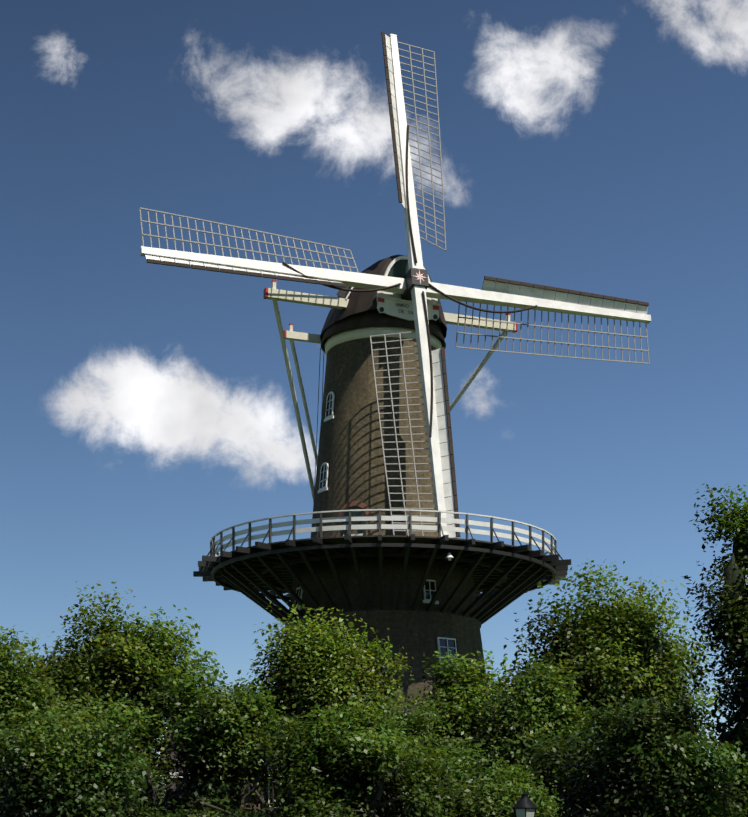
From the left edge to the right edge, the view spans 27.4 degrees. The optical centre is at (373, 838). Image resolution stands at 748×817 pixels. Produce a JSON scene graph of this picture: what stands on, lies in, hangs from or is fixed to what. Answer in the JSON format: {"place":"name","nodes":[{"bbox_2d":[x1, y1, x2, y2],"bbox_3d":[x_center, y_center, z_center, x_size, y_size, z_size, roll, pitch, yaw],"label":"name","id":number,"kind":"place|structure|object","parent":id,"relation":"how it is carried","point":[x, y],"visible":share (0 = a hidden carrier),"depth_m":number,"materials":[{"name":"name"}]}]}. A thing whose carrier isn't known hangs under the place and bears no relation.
{"place":"outdoors","nodes":[
{"label":"outdoors","id":0,"kind":"place"},
{"bbox_2d":[0,0,747,794],"label":"sky","id":1,"kind":"structure","parent":0,"point":[147,411],"materials":[{"name":"blue"}]},
{"bbox_2d":[285,333,485,706],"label":"mill tower","id":2,"kind":"structure","parent":0,"point":[350,450],"depth_m":74.69,"materials":[{"name":"brown brick"}]},
{"bbox_2d":[294,390,458,668],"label":"windows","id":3,"kind":"structure","parent":2,"relation":"in","point":[445,645],"depth_m":74.47,"materials":[{"name":"white wood"}]},
{"bbox_2d":[193,509,570,624],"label":"windmill gallery","id":4,"kind":"object","parent":2,"relation":"attached to","point":[505,575],"visible":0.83,"depth_m":72.55,"materials":[{"name":"wood"}]},
{"bbox_2d":[264,255,517,502],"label":"windmill cap","id":5,"kind":"object","parent":2,"relation":"on","point":[354,315],"visible":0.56,"depth_m":75.35,"materials":[{"name":"wood"}]},
{"bbox_2d":[139,32,650,537],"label":"windmill sails","id":6,"kind":"object","parent":5,"relation":"attached to","point":[415,286],"visible":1,"depth_m":73.74},
{"label":"ground","id":7,"kind":"structure","parent":0,"visible":0},
{"bbox_2d":[0,729,24,812],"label":"bush","id":8,"kind":"object","parent":7,"relation":"on","point":[2,753],"depth_m":33.69,"materials":[{"name":"green plant"}]},
{"bbox_2d":[0,624,70,740],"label":"tree","id":9,"kind":"object","parent":7,"relation":"on","point":[22,683],"visible":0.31,"depth_m":41.40,"materials":[{"name":"green plant"}]},
{"bbox_2d":[0,695,150,801],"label":"bush","id":10,"kind":"object","parent":7,"relation":"on","point":[77,720],"visible":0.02,"depth_m":37.42,"materials":[{"name":"green plant"}]},
{"bbox_2d":[0,769,165,813],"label":"bush trunk","id":11,"kind":"object","parent":7,"relation":"on","point":[138,800],"depth_m":31.24,"materials":[{"name":"green plant"}]},
{"bbox_2d":[0,696,173,816],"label":"bush","id":12,"kind":"object","parent":7,"relation":"on","point":[47,770],"visible":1,"depth_m":29.17,"materials":[{"name":"green plant"}]},
{"bbox_2d":[14,581,227,805],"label":"tree","id":13,"kind":"object","parent":7,"relation":"on","point":[114,664],"visible":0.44,"depth_m":45.08,"materials":[{"name":"green plant"}]},
{"bbox_2d":[81,725,182,807],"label":"bush","id":14,"kind":"object","parent":7,"relation":"on","point":[172,786],"visible":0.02,"depth_m":40.70,"materials":[{"name":"green plant"}]},
{"bbox_2d":[122,754,229,815],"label":"bush trunk","id":15,"kind":"object","parent":7,"relation":"on","point":[153,793],"visible":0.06,"depth_m":37.74,"materials":[{"name":"green plant"}]},
{"bbox_2d":[143,797,267,816],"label":"bush","id":16,"kind":"object","parent":7,"relation":"on","point":[199,811],"visible":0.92,"depth_m":32.78,"materials":[{"name":"green plant"}]},
{"bbox_2d":[141,663,288,816],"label":"bush","id":17,"kind":"object","parent":7,"relation":"on","point":[216,739],"visible":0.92,"depth_m":35.48,"materials":[{"name":"green plant"}]},
{"bbox_2d":[157,707,423,812],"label":"house","id":18,"kind":"structure","parent":7,"relation":"on","point":[268,791],"depth_m":58.12,"materials":[{"name":"brick"}]},
{"bbox_2d":[235,770,375,816],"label":"bush trunk","id":19,"kind":"object","parent":7,"relation":"on","point":[260,801],"visible":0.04,"depth_m":39.74,"materials":[{"name":"green plant"}]},
{"bbox_2d":[245,782,378,816],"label":"bush","id":20,"kind":"object","parent":7,"relation":"on","point":[324,811],"visible":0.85,"depth_m":30.57,"materials":[{"name":"green plant"}]},
{"bbox_2d":[226,601,416,811],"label":"tree","id":21,"kind":"object","parent":7,"relation":"on","point":[302,673],"visible":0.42,"depth_m":50.21,"materials":[{"name":"green plant"}]},
{"bbox_2d":[245,702,456,816],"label":"bush","id":22,"kind":"object","parent":7,"relation":"on","point":[358,757],"visible":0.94,"depth_m":31.32,"materials":[{"name":"green plant"}]},
{"bbox_2d":[365,691,485,816],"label":"bush","id":23,"kind":"object","parent":7,"relation":"on","point":[415,732],"visible":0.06,"depth_m":42.06,"materials":[{"name":"green plant"}]},
{"bbox_2d":[371,737,530,816],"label":"bush","id":24,"kind":"object","parent":7,"relation":"on","point":[459,770],"visible":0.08,"depth_m":35.05,"materials":[{"name":"green plant"}]},
{"bbox_2d":[397,764,571,816],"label":"bush","id":25,"kind":"object","parent":7,"relation":"on","point":[499,799],"visible":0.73,"depth_m":32.14,"materials":[{"name":"green plant"}]},
{"bbox_2d":[513,790,536,816],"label":"street lantern","id":26,"kind":"object","parent":7,"relation":"on","point":[524,806],"visible":1,"depth_m":29.67,"materials":[{"name":"black metal"}]},
{"bbox_2d":[465,650,606,776],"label":"tree","id":27,"kind":"object","parent":7,"relation":"on","point":[542,708],"visible":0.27,"depth_m":40.86,"materials":[{"name":"green plant"}]},
{"bbox_2d":[505,719,660,814],"bbox_3d":[5.104,-0.556,37.377,5.214,4.835,3.350,0,0,1],"label":"bush","id":28,"kind":"object","parent":7,"relation":"on","point":[557,745],"visible":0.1,"depth_m":37.28,"materials":[{"name":"green plant"}]},
{"bbox_2d":[498,558,719,756],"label":"tree","id":29,"kind":"object","parent":7,"relation":"on","point":[616,646],"visible":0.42,"depth_m":48.52,"materials":[{"name":"green plant"}]},
{"bbox_2d":[528,731,694,816],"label":"bush","id":30,"kind":"object","parent":7,"relation":"on","point":[566,774],"visible":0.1,"depth_m":35.58,"materials":[{"name":"green plant"}]},
{"bbox_2d":[553,687,747,816],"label":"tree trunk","id":31,"kind":"object","parent":7,"relation":"on","point":[643,772],"visible":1,"depth_m":27.01,"materials":[{"name":"green plant"}]},
{"bbox_2d":[679,484,747,816],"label":"tree","id":32,"kind":"object","parent":7,"relation":"on","point":[732,595],"visible":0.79,"depth_m":31.15,"materials":[{"name":"green plant"}]},
{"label":"rampart ground","id":33,"kind":"structure","parent":0,"visible":0},
{"bbox_2d":[396,649,518,764],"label":"tree","id":34,"kind":"object","parent":33,"relation":"on","point":[454,702],"visible":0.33,"depth_m":46.55,"materials":[{"name":"green plant"}]}
]}

